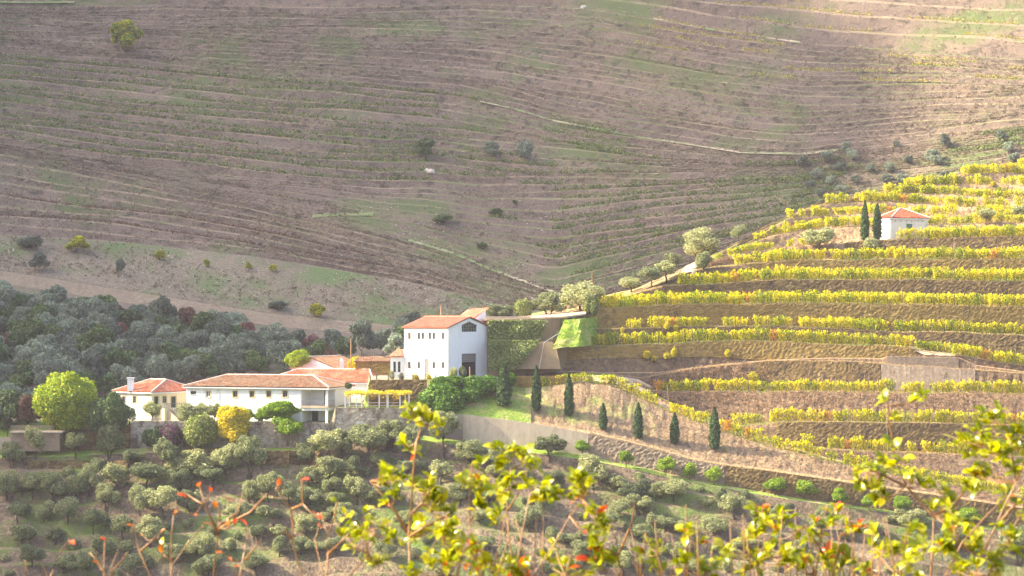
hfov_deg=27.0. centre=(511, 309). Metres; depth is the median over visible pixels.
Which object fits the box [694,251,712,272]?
olive tree
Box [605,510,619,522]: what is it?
olive tree
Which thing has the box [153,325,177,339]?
woodland tree
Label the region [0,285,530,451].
estate ground
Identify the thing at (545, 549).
olive bush
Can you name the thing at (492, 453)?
olive tree
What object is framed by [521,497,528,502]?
olive bush
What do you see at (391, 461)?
olive tree
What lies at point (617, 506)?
olive tree
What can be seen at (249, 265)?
hillside tree
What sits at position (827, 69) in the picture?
vine strips
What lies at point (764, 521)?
foreground shrub
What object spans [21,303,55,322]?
woodland tree
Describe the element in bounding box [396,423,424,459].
olive tree
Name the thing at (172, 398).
door
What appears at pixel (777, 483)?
citrus tree
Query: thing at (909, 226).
door
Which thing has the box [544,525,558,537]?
olive bush
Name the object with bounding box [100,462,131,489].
olive tree
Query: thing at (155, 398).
door
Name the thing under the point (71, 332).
woodland tree
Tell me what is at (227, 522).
foreground shrub
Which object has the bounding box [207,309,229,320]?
woodland tree
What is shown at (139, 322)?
woodland tree
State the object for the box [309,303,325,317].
hillside tree
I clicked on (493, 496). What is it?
olive tree
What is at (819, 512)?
olive bush
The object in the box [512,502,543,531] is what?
olive tree
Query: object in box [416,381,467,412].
juniper bush
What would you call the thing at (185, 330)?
woodland tree
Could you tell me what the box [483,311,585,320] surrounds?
road
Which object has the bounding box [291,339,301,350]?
woodland tree
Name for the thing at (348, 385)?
evergreen bush
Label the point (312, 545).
olive tree
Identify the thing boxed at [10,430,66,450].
shed
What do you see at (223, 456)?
olive tree
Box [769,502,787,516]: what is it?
olive tree
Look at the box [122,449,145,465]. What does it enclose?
olive tree
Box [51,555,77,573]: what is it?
olive tree
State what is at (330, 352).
woodland tree
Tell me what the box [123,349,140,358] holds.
woodland tree
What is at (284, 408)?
citrus tree
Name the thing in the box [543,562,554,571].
olive bush
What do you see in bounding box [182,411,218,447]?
tree
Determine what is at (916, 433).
retaining wall
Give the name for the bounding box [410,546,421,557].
olive bush
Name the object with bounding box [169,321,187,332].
woodland tree
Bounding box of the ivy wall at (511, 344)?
[487,319,547,376]
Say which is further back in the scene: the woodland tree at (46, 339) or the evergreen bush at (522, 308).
the woodland tree at (46, 339)
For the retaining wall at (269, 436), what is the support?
on the estate ground at (490, 407)
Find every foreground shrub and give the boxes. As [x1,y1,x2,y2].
[25,539,74,575]
[89,537,127,575]
[127,523,163,575]
[158,510,211,575]
[177,483,267,575]
[216,519,260,575]
[277,477,322,575]
[314,497,349,575]
[335,505,394,575]
[370,400,463,570]
[386,508,602,575]
[453,454,510,575]
[464,534,538,575]
[482,439,543,565]
[516,466,614,575]
[575,501,634,575]
[628,519,677,575]
[669,518,722,575]
[711,500,804,575]
[769,501,867,575]
[845,515,930,575]
[849,387,986,575]
[906,496,1022,575]
[945,399,1023,572]
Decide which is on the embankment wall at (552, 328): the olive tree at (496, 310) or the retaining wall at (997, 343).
the olive tree at (496, 310)
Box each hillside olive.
[796,155,810,167]
[804,180,814,188]
[810,167,822,178]
[815,188,826,195]
[820,151,833,163]
[825,175,834,185]
[833,162,846,170]
[835,185,847,192]
[841,141,851,152]
[846,149,857,161]
[850,175,859,181]
[865,164,875,171]
[880,174,894,182]
[884,162,895,172]
[893,140,899,146]
[897,173,907,181]
[903,155,912,162]
[924,149,939,162]
[929,154,941,163]
[939,170,949,176]
[940,133,951,148]
[995,129,1006,140]
[1002,141,1014,151]
[1006,152,1019,161]
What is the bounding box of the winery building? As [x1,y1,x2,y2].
[389,308,487,378]
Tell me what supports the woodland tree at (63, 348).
on the estate ground at (490, 407)
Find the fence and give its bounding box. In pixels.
[14,425,52,430]
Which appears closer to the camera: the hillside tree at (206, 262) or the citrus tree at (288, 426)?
the citrus tree at (288, 426)
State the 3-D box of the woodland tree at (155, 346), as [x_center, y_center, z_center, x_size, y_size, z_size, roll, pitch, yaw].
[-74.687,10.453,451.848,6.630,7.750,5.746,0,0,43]
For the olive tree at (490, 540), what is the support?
on the olive slope
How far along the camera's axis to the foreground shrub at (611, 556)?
5.27 m
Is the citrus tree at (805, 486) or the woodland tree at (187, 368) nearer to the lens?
the citrus tree at (805, 486)
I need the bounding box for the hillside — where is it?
[0,0,1023,324]
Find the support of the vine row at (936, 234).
on the vineyard hill
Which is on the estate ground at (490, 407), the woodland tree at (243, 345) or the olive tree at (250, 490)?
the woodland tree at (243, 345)
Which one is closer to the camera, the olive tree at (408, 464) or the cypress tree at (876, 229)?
the olive tree at (408, 464)
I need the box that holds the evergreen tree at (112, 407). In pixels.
[84,390,130,433]
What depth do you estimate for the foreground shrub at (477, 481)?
5.27 m
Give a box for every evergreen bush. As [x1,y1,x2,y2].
[141,424,160,446]
[345,382,352,388]
[514,298,531,315]
[582,296,598,314]
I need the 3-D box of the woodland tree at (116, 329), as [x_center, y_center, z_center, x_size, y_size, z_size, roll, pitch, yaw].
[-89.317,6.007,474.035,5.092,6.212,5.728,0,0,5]
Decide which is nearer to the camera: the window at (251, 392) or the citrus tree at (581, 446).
the citrus tree at (581, 446)
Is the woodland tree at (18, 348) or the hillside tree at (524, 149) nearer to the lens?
the woodland tree at (18, 348)
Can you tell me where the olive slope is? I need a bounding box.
[0,435,1023,575]
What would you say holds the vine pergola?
on the estate ground at (490, 407)
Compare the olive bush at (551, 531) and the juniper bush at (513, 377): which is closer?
the olive bush at (551, 531)
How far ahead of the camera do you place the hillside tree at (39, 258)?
521.79 m
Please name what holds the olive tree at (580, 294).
on the vineyard hill
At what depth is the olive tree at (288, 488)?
377.31 m
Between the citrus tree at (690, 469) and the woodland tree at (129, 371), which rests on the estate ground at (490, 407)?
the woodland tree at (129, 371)
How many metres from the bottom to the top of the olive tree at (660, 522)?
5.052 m
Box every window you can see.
[132,395,136,403]
[162,395,166,403]
[205,390,210,397]
[232,390,237,397]
[249,390,254,397]
[265,390,271,397]
[282,390,287,397]
[393,362,396,372]
[397,362,400,372]
[462,322,475,331]
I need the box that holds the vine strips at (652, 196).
[0,53,1023,275]
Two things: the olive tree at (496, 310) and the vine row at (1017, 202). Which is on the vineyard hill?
the vine row at (1017, 202)
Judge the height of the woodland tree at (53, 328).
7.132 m
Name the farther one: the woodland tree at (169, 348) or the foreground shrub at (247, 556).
the woodland tree at (169, 348)
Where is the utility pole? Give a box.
[350,338,350,367]
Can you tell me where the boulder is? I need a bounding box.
[426,169,434,173]
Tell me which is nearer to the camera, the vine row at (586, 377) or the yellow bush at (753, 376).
the vine row at (586, 377)
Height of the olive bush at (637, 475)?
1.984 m
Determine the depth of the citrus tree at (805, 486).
382.12 m
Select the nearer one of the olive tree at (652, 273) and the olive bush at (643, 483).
the olive bush at (643, 483)
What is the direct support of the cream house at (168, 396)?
on the estate ground at (490, 407)
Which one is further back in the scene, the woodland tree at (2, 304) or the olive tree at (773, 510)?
the woodland tree at (2, 304)
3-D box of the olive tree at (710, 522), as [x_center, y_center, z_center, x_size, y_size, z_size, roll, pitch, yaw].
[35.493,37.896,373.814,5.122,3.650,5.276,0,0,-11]
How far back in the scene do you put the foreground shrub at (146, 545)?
5.02 m
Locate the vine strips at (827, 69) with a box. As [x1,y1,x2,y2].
[635,0,1023,81]
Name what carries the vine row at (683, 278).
on the vineyard hill
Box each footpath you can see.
[0,1,73,2]
[312,212,372,217]
[408,238,559,294]
[480,101,836,154]
[654,18,799,42]
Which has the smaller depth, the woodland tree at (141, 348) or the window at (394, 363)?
the window at (394, 363)
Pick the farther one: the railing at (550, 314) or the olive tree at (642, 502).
the railing at (550, 314)
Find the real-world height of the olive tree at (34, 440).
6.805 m
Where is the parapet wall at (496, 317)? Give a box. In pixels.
[486,316,530,318]
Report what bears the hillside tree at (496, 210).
on the hillside
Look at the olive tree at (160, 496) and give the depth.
374.14 m
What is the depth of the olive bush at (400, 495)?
379.14 m
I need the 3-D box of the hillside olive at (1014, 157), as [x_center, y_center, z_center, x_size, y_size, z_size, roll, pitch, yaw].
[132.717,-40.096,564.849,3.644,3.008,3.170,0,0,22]
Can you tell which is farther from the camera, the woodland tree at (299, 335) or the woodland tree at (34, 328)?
the woodland tree at (299, 335)
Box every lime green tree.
[31,371,98,431]
[284,350,310,367]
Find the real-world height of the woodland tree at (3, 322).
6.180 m
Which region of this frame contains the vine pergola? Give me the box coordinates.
[344,389,411,407]
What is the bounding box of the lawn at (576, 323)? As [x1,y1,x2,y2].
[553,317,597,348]
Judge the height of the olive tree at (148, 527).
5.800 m
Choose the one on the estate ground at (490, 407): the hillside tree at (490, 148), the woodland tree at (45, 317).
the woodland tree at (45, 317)
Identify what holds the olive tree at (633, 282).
on the vineyard hill
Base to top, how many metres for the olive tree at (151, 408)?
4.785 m
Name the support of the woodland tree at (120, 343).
on the estate ground at (490, 407)
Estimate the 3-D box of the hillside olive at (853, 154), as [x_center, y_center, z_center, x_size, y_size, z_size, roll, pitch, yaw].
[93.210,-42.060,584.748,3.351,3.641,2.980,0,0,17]
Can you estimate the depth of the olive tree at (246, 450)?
383.97 m
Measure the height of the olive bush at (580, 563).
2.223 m
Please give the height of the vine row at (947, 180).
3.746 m
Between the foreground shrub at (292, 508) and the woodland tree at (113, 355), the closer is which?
the foreground shrub at (292, 508)
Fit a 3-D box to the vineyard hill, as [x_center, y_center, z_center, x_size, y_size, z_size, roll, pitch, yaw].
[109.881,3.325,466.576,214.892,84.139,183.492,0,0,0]
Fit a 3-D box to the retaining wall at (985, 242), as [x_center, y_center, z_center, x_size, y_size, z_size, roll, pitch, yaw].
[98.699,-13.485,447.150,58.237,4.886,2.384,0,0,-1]
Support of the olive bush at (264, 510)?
on the olive slope
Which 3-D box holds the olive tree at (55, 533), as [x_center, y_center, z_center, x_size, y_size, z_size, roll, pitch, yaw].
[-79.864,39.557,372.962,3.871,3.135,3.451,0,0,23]
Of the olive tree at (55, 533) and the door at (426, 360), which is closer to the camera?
the olive tree at (55, 533)
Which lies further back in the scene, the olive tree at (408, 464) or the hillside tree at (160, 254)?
the hillside tree at (160, 254)
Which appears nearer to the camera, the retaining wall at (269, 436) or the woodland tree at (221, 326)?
the retaining wall at (269, 436)
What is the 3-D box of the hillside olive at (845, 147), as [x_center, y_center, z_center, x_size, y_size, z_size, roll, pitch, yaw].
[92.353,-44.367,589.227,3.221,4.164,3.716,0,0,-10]
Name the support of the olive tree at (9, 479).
on the olive slope
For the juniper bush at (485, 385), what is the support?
on the estate ground at (490, 407)
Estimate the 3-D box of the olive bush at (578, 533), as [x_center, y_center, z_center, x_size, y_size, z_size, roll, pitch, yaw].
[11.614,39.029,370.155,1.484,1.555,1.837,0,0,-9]
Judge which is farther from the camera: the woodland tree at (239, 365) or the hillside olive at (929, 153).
the hillside olive at (929, 153)
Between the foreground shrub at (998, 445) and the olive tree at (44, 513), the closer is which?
the foreground shrub at (998, 445)
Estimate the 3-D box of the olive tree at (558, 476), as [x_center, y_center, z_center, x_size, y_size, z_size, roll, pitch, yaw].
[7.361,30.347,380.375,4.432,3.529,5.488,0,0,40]
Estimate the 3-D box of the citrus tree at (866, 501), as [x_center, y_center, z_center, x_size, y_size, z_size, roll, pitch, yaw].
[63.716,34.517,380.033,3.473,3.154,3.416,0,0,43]
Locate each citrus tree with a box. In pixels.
[253,407,269,421]
[261,400,301,417]
[271,416,304,445]
[575,440,590,453]
[619,451,634,467]
[656,456,675,475]
[681,462,696,479]
[704,466,721,484]
[762,477,785,494]
[795,479,818,499]
[832,487,848,501]
[861,495,872,511]
[893,495,911,508]
[959,507,983,519]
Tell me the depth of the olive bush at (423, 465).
384.55 m
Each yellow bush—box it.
[347,355,359,367]
[643,350,650,359]
[663,321,669,329]
[663,352,670,359]
[671,347,677,357]
[724,349,731,357]
[747,371,759,380]
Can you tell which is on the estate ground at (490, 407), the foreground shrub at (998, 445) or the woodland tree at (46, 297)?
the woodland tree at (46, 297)
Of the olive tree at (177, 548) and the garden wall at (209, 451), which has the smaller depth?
the olive tree at (177, 548)
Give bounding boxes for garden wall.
[28,460,128,468]
[176,448,217,456]
[264,450,319,466]
[515,376,565,387]
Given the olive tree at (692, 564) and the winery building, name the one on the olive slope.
the olive tree at (692, 564)
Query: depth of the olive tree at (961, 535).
372.03 m
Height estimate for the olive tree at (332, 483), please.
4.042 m
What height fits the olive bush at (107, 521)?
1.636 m
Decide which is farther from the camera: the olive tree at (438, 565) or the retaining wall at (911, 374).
the retaining wall at (911, 374)
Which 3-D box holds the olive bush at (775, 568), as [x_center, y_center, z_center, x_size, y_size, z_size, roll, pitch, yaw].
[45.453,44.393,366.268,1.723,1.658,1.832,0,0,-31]
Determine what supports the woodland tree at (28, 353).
on the estate ground at (490, 407)
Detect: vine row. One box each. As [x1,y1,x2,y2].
[540,372,616,384]
[591,326,914,346]
[596,291,1023,307]
[599,289,1022,305]
[607,375,1023,496]
[626,314,877,329]
[653,377,1023,393]
[676,267,1023,284]
[706,264,1023,281]
[712,238,825,258]
[729,406,1023,424]
[731,247,1023,264]
[752,209,1012,239]
[752,245,1023,262]
[782,212,1023,232]
[785,203,1013,217]
[800,433,1023,455]
[823,189,1023,206]
[828,315,1023,334]
[831,203,1023,214]
[843,189,1021,206]
[883,183,1023,198]
[895,183,1009,196]
[895,223,1023,238]
[903,173,1023,185]
[910,172,1023,183]
[914,339,1023,362]
[927,225,1023,238]
[938,226,1019,238]
[949,343,1023,365]
[960,162,1023,174]
[967,161,1022,173]
[1006,158,1023,169]
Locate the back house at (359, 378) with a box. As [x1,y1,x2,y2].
[281,368,375,397]
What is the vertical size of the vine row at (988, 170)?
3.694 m
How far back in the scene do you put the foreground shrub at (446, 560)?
4.97 m
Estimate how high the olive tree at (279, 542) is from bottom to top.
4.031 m
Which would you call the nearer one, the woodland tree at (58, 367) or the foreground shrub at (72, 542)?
the foreground shrub at (72, 542)
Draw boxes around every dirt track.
[0,271,393,332]
[582,375,650,390]
[680,262,696,275]
[913,347,955,355]
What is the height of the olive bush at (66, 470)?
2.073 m
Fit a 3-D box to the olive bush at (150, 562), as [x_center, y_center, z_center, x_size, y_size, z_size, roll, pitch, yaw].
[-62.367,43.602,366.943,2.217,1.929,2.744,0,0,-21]
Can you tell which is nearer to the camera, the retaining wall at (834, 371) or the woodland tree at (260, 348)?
the retaining wall at (834, 371)
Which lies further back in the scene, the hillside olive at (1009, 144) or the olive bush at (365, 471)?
the hillside olive at (1009, 144)
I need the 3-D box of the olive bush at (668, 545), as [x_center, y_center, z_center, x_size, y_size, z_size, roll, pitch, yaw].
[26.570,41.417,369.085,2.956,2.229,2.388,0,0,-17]
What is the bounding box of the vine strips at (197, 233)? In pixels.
[0,191,373,263]
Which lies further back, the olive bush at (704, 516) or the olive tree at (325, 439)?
the olive tree at (325, 439)
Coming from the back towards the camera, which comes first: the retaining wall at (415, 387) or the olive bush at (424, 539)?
the retaining wall at (415, 387)
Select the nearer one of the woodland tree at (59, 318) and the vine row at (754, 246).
the vine row at (754, 246)
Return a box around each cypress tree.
[495,362,512,406]
[530,365,541,412]
[563,373,574,415]
[598,403,607,429]
[632,402,643,438]
[669,412,679,443]
[708,406,720,450]
[860,200,869,239]
[871,203,882,239]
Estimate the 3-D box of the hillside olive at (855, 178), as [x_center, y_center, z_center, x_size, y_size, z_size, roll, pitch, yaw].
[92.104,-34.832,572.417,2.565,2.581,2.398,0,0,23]
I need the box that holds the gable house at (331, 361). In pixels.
[289,355,348,369]
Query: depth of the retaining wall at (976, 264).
440.32 m
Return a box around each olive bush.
[1,553,8,560]
[4,569,13,575]
[22,503,30,514]
[41,500,54,511]
[60,465,73,475]
[66,538,79,550]
[90,456,105,470]
[101,517,111,524]
[110,568,121,575]
[119,539,132,552]
[142,460,152,466]
[144,557,154,567]
[164,523,171,530]
[182,518,191,526]
[207,523,221,533]
[208,548,215,554]
[223,537,237,550]
[233,532,241,539]
[239,502,255,515]
[257,505,270,515]
[320,511,331,520]
[358,552,363,559]
[359,465,371,476]
[395,492,403,500]
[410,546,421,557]
[418,460,428,469]
[420,532,434,543]
[437,485,446,493]
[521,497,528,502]
[527,471,534,478]
[536,546,547,554]
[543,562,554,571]
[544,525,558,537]
[572,558,583,567]
[575,530,582,537]
[576,512,584,518]
[594,563,605,571]
[616,543,626,552]
[623,522,632,531]
[633,471,645,480]
[636,478,649,490]
[646,501,653,510]
[660,542,672,554]
[662,512,670,518]
[696,486,703,491]
[699,514,709,522]
[701,497,712,505]
[710,542,719,551]
[714,487,726,498]
[718,561,733,570]
[738,489,749,499]
[770,532,783,539]
[770,542,782,548]
[772,566,780,571]
[786,502,794,509]
[814,507,827,517]
[839,528,855,539]
[851,562,860,573]
[862,237,878,249]
[875,536,885,543]
[883,565,892,572]
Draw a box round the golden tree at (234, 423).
[215,404,251,443]
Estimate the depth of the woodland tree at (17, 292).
491.56 m
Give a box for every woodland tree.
[0,279,14,307]
[0,301,6,310]
[0,306,16,318]
[0,315,9,332]
[0,333,10,346]
[0,335,9,351]
[0,342,13,361]
[0,363,7,381]
[0,382,21,390]
[0,386,12,389]
[0,389,23,428]
[0,396,7,418]
[2,365,26,385]
[3,356,18,364]
[4,373,28,388]
[6,319,22,330]
[7,294,28,307]
[7,329,32,347]
[9,306,32,320]
[11,290,23,299]
[12,343,27,360]
[14,360,36,385]
[16,394,41,429]
[17,318,47,339]
[17,347,38,360]
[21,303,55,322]
[22,300,37,307]
[23,386,36,394]
[24,292,37,299]
[26,338,54,359]
[29,352,59,375]
[31,293,54,303]
[33,311,55,327]
[33,370,50,385]
[35,334,58,346]
[39,284,68,302]
[42,322,62,338]
[43,300,64,317]
[49,332,63,344]
[49,360,67,373]
[51,362,79,375]
[53,353,72,363]
[54,312,70,322]
[54,342,80,358]
[56,321,69,336]
[59,297,89,319]
[59,317,76,334]
[61,333,81,344]
[63,298,73,304]
[64,358,88,371]
[65,330,81,336]
[65,348,85,361]
[75,317,93,333]
[76,323,108,351]
[76,371,100,391]
[78,349,108,379]
[80,296,102,310]
[87,311,114,326]
[88,343,107,355]
[89,308,100,312]
[97,294,117,304]
[97,373,117,396]
[98,302,120,323]
[100,346,125,371]
[105,328,115,344]
[106,323,121,337]
[107,338,127,349]
[108,363,125,391]
[115,328,142,342]
[116,322,128,333]
[117,309,141,329]
[119,358,132,367]
[119,366,144,385]
[123,338,149,357]
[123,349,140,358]
[128,304,147,327]
[129,320,143,330]
[131,356,155,379]
[132,322,154,340]
[140,309,160,322]
[142,353,170,378]
[144,341,166,363]
[147,321,161,332]
[147,336,162,350]
[148,295,177,317]
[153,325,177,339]
[155,315,171,326]
[158,340,181,361]
[162,331,182,343]
[165,361,180,381]
[167,316,180,324]
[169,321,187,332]
[171,354,201,382]
[174,331,199,349]
[174,348,200,360]
[177,307,195,327]
[179,328,192,334]
[188,311,215,331]
[192,352,220,378]
[194,329,210,348]
[197,347,205,352]
[203,318,231,339]
[204,341,235,375]
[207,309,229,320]
[207,333,235,348]
[226,324,243,338]
[227,311,249,324]
[228,358,245,373]
[229,332,247,347]
[231,338,257,371]
[240,321,255,334]
[240,329,262,341]
[244,348,269,373]
[253,342,266,357]
[257,326,268,336]
[258,330,286,348]
[266,340,292,372]
[267,321,290,340]
[291,329,305,346]
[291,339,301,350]
[299,339,327,355]
[301,334,318,347]
[321,329,341,351]
[324,349,337,354]
[335,336,356,357]
[344,318,379,356]
[373,327,391,354]
[382,333,403,354]
[392,317,408,332]
[396,311,420,322]
[396,324,405,341]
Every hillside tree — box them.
[15,235,43,248]
[28,251,50,270]
[64,235,89,252]
[110,19,142,56]
[115,257,125,272]
[154,250,165,258]
[204,259,209,266]
[245,262,252,268]
[267,300,289,310]
[269,264,276,270]
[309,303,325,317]
[414,137,434,159]
[432,214,452,224]
[477,242,487,247]
[482,141,499,156]
[488,208,503,213]
[515,140,534,160]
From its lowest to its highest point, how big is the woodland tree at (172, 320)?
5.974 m
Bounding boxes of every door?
[153,395,158,404]
[170,395,176,407]
[312,411,317,420]
[425,359,428,374]
[906,224,911,237]
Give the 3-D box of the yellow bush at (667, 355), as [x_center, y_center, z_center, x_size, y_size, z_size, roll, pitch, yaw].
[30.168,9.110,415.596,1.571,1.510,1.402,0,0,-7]
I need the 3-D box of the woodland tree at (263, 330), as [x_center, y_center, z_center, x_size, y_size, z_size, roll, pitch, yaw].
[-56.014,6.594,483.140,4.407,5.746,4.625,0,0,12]
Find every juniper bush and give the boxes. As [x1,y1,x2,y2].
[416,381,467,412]
[430,375,463,388]
[460,374,497,395]
[460,386,481,402]
[497,372,516,385]
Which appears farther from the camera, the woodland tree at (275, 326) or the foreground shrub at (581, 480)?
the woodland tree at (275, 326)
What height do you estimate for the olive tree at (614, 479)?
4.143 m
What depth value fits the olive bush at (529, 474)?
381.97 m
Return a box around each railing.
[369,375,435,379]
[539,312,568,317]
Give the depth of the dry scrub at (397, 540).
373.73 m
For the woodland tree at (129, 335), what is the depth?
462.53 m
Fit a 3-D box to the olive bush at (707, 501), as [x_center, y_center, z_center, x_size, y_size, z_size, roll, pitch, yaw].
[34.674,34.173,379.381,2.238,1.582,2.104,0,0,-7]
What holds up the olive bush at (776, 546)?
on the olive slope
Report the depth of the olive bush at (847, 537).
373.62 m
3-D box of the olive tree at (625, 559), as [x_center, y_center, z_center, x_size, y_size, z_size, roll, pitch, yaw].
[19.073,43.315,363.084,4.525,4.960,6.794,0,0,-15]
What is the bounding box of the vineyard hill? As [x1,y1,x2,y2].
[525,168,1023,507]
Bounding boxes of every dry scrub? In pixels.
[0,451,1017,575]
[633,212,1023,502]
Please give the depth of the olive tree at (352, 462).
382.43 m
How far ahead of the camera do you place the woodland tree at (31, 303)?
485.04 m
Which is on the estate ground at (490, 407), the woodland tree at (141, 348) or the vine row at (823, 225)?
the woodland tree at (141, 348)
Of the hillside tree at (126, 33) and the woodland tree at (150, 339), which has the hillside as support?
the hillside tree at (126, 33)
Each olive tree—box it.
[0,414,13,429]
[0,441,25,468]
[0,469,20,500]
[7,501,25,521]
[10,524,37,544]
[14,417,37,424]
[15,482,28,497]
[19,543,46,568]
[22,472,41,498]
[24,425,47,459]
[35,507,51,521]
[41,471,66,503]
[43,527,67,544]
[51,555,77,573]
[53,496,78,524]
[63,432,87,459]
[66,474,88,497]
[76,462,103,497]
[76,551,99,575]
[83,506,108,534]
[90,533,118,562]
[95,482,121,512]
[96,422,125,459]
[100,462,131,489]
[110,514,133,542]
[118,551,146,575]
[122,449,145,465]
[125,462,168,487]
[128,482,154,515]
[129,406,136,423]
[135,514,164,547]
[142,401,161,420]
[143,485,180,520]
[152,437,178,475]
[156,543,189,563]
[164,448,213,477]
[164,468,193,492]
[176,402,195,420]
[176,489,205,513]
[185,532,214,557]
[189,401,207,415]
[191,553,222,575]
[194,464,225,488]
[207,403,219,420]
[208,442,239,477]
[225,503,240,524]
[233,433,267,479]
[241,479,260,502]
[243,554,269,575]
[249,524,268,542]
[256,470,284,502]
[267,507,284,526]
[270,524,287,534]
[272,535,286,556]
[276,481,298,504]
[289,536,308,554]
[293,486,322,512]
[294,513,323,535]
[295,439,317,461]
[295,466,324,485]
[304,540,327,555]
[307,429,345,455]
[315,455,345,479]
[321,476,341,491]
[322,492,345,505]
[325,536,347,555]
[326,502,353,511]
[332,506,359,524]
[335,427,352,458]
[339,455,361,478]
[343,474,370,504]
[347,423,387,457]
[367,482,402,507]
[369,451,388,463]
[372,538,397,554]
[376,419,405,448]
[384,457,402,467]
[391,510,413,526]
[395,458,420,473]
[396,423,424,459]
[424,558,455,574]
[428,410,459,457]
[429,459,454,484]
[448,483,475,506]
[454,439,485,464]
[474,510,486,524]
[476,535,495,550]
[477,447,503,464]
[481,491,495,506]
[485,461,516,478]
[486,304,513,315]
[498,542,523,556]
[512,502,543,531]
[529,290,568,313]
[533,497,547,505]
[534,434,568,462]
[542,469,565,484]
[556,532,576,547]
[558,280,605,310]
[570,539,592,561]
[577,452,608,489]
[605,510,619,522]
[607,498,628,517]
[608,473,626,490]
[614,550,634,575]
[615,482,645,495]
[618,276,642,291]
[624,493,654,515]
[631,523,653,539]
[637,265,663,287]
[638,549,666,572]
[646,511,666,538]
[647,481,663,501]
[654,260,675,282]
[656,478,688,501]
[664,252,685,269]
[664,517,676,531]
[670,540,696,555]
[674,520,692,533]
[679,557,697,575]
[682,227,720,261]
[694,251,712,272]
[701,515,728,535]
[718,493,749,519]
[730,224,746,240]
[732,537,762,555]
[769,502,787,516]
[790,540,813,554]
[800,226,834,249]
[809,516,827,527]
[859,521,886,536]
[886,508,928,526]
[934,527,971,544]
[976,208,996,222]
[998,524,1023,566]
[1009,203,1023,220]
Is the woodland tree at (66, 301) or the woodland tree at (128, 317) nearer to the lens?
the woodland tree at (128, 317)
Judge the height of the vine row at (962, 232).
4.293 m
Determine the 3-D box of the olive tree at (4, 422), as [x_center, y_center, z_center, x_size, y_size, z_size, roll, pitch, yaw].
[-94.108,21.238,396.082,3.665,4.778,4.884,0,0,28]
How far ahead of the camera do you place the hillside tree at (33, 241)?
535.71 m
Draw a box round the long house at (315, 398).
[182,374,355,422]
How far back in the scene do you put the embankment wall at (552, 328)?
409.28 m
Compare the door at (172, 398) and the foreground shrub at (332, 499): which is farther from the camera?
the door at (172, 398)
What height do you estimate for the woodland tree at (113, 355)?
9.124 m
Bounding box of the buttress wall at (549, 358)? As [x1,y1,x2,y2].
[517,342,560,368]
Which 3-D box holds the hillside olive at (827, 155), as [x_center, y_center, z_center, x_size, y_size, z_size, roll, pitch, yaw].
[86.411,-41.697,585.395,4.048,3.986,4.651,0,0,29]
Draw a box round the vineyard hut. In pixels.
[873,208,929,239]
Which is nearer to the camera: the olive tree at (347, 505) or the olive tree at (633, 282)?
the olive tree at (347, 505)
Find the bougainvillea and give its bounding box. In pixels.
[151,423,183,446]
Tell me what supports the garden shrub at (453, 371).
on the estate ground at (490, 407)
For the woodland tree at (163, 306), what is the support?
on the estate ground at (490, 407)
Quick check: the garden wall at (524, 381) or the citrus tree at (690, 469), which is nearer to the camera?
the citrus tree at (690, 469)
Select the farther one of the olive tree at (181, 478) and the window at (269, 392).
the window at (269, 392)
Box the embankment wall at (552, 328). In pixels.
[486,318,566,372]
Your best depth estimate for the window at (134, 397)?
404.00 m
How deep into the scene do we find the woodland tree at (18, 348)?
451.62 m
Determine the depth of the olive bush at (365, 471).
382.64 m
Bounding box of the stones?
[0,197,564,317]
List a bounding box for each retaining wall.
[53,423,130,451]
[131,421,330,447]
[335,407,409,432]
[368,379,426,404]
[463,414,587,455]
[566,341,916,360]
[588,303,1023,334]
[588,434,724,484]
[594,326,1023,363]
[663,279,1023,304]
[725,465,1023,527]
[749,259,1023,279]
[755,361,880,390]
[777,422,1023,454]
[844,236,1023,255]
[881,363,974,391]
[886,356,958,368]
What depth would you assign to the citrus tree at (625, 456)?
384.78 m
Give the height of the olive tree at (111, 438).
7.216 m
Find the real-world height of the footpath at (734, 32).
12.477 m
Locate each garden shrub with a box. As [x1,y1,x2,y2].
[389,370,394,378]
[426,373,431,379]
[449,367,456,375]
[458,366,466,376]
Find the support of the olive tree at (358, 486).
on the olive slope
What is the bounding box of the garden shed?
[354,356,389,375]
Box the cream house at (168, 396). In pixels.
[112,377,185,420]
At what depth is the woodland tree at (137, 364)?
440.95 m
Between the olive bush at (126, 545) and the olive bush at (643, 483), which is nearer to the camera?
the olive bush at (126, 545)
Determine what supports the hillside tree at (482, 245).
on the hillside
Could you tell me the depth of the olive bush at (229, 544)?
367.60 m
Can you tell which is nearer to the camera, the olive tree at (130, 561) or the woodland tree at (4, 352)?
the olive tree at (130, 561)
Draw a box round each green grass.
[1,451,997,575]
[566,325,1022,495]
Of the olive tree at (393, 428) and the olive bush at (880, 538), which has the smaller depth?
the olive bush at (880, 538)
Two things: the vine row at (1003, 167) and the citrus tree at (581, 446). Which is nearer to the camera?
the citrus tree at (581, 446)
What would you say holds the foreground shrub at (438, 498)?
on the valley ground
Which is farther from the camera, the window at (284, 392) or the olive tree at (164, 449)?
the window at (284, 392)
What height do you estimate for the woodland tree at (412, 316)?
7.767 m
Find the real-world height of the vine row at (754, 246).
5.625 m
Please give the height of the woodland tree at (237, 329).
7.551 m

